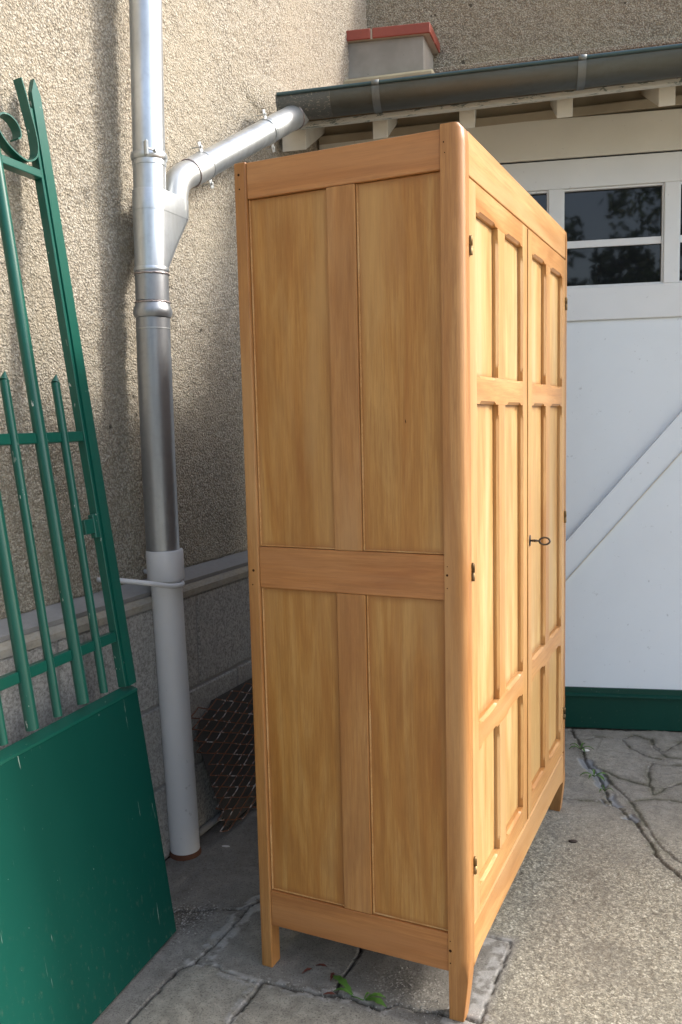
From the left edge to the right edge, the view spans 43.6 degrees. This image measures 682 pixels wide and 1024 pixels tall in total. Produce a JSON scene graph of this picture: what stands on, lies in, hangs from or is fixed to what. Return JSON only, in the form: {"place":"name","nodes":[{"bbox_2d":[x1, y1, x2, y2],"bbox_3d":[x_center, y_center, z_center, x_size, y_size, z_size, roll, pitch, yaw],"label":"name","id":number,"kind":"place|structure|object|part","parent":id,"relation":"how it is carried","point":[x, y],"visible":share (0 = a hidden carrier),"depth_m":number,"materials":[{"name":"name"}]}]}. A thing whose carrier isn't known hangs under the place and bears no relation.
{"place":"outdoors","nodes":[
{"label":"outdoors","id":0,"kind":"place"},
{"bbox_2d":[92,727,681,1023],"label":"ground","id":1,"kind":"structure","parent":0,"point":[586,940],"depth_m":2.12,"materials":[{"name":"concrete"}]},
{"bbox_2d":[0,77,175,1023],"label":"garden gate","id":2,"kind":"structure","parent":1,"relation":"on","point":[87,926],"depth_m":1.91,"materials":[{"name":"green metal"}]},
{"bbox_2d":[96,548,200,860],"bbox_3d":[-0.533,0.577,2.461,0.166,0.934,0.261,2,7,25],"label":"standpipe","id":3,"kind":"object","parent":1,"relation":"on","point":[164,572],"visible":0.94,"depth_m":2.47,"materials":[{"name":"metal"}]},
{"bbox_2d":[129,0,308,551],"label":"downpipe","id":4,"kind":"object","parent":3,"relation":"attached to","point":[160,206],"visible":1,"depth_m":2.35,"materials":[{"name":"metal"}]},
{"bbox_2d":[0,0,366,858],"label":"house wall","id":5,"kind":"structure","parent":1,"relation":"on","point":[232,66],"depth_m":2.44,"materials":[{"name":"beige paint"}]},
{"bbox_2d":[199,811,222,836],"bbox_3d":[-0.222,0.948,3.160,0.022,0.032,1.080,2,7,25],"label":"pipe","id":6,"kind":"object","parent":1,"relation":"on","point":[208,825],"visible":0.07,"depth_m":2.72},
{"bbox_2d":[191,678,256,831],"bbox_3d":[-0.255,0.770,2.998,0.081,0.414,0.852,2,7,25],"label":"expanded metal sheet","id":7,"kind":"object","parent":1,"relation":"on","point":[225,734],"visible":0.34,"depth_m":2.78,"materials":[{"name":"metal"}]},
{"bbox_2d":[332,975,353,995],"bbox_3d":[-0.004,1.082,1.948,0.039,0.016,0.088,-4,7,-25],"label":"weed","id":8,"kind":"object","parent":1,"relation":"on","point":[343,982],"visible":1,"depth_m":1.94,"materials":[{"name":"green plant"}]},
{"bbox_2d":[351,992,386,1007],"bbox_3d":[0.065,1.085,1.903,0.088,0.016,0.037,2,7,25],"label":"weed","id":9,"kind":"object","parent":1,"relation":"on","point":[378,1000],"visible":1,"depth_m":1.90,"materials":[{"name":"green plant"}]},
{"bbox_2d":[234,122,567,1021],"bbox_3d":[0.258,0.110,2.329,0.518,1.854,1.108,2,7,25],"label":"wardrobe","id":10,"kind":"object","parent":1,"relation":"on","point":[404,330],"visible":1,"depth_m":1.85,"materials":[{"name":"brown wood"}]},
{"bbox_3d":[0.367,0.086,1.986,0.031,1.547,0.510,2,7,25],"label":"door","id":11,"kind":"part","parent":10,"relation":"part of","materials":[{"name":"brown wood"}]},
{"bbox_2d":[530,537,550,545],"bbox_3d":[0.516,0.075,2.229,0.065,0.022,0.012,2,7,25],"label":"key","id":12,"kind":"object","parent":10,"relation":"attached to","point":[539,540],"visible":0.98,"depth_m":2.22,"materials":[{"name":"metal"}]},
{"bbox_3d":[0.585,0.031,2.450,0.031,1.547,0.519,2,7,25],"label":"door","id":13,"kind":"part","parent":10,"relation":"part of","materials":[{"name":"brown wood"}]},
{"bbox_2d":[282,22,681,731],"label":"garage","id":14,"kind":"structure","parent":1,"relation":"on","point":[594,174],"depth_m":3.38,"materials":[{"name":"paint"}]},
{"bbox_2d":[275,43,681,119],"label":"roof gutter","id":15,"kind":"object","parent":14,"relation":"attached to","point":[575,73],"visible":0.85,"depth_m":2.86,"materials":[{"name":"metal"}]},
{"bbox_2d":[528,191,547,212],"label":"window","id":16,"kind":"structure","parent":14,"relation":"in","point":[541,197],"depth_m":3.36,"materials":[{"name":"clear glass"}]},
{"bbox_2d":[563,183,663,287],"bbox_3d":[1.060,-1.074,3.330,0.377,0.376,0.024,0,6,10],"label":"window","id":17,"kind":"structure","parent":14,"relation":"in","point":[615,233],"depth_m":3.33,"materials":[{"name":"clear glass"}]},
{"bbox_2d":[565,317,681,689],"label":"door leaf","id":18,"kind":"structure","parent":14,"relation":"in","point":[623,604],"depth_m":3.42,"materials":[{"name":"paint"}]},
{"bbox_2d":[678,181,681,281],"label":"window","id":19,"kind":"structure","parent":14,"relation":"in","point":[680,208],"depth_m":3.29,"materials":[{"name":"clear glass"}]},
{"bbox_2d":[366,0,681,67],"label":"wall","id":20,"kind":"structure","parent":1,"relation":"on","point":[470,31],"depth_m":3.77,"materials":[{"name":"beige paint"}]},
{"bbox_2d":[569,743,592,751],"bbox_3d":[0.932,0.914,3.319,0.090,0.016,0.091,-6,8,-40],"label":"weed","id":21,"kind":"object","parent":1,"relation":"on","point":[581,746],"visible":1,"depth_m":3.31,"materials":[{"name":"green plant"}]},
{"bbox_2d":[581,769,606,780],"bbox_3d":[0.913,0.943,3.048,0.078,0.016,0.087,-6,7,-35],"label":"weed","id":22,"kind":"object","parent":1,"relation":"on","point":[602,777],"visible":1,"depth_m":3.06,"materials":[{"name":"green plant"}]}
]}

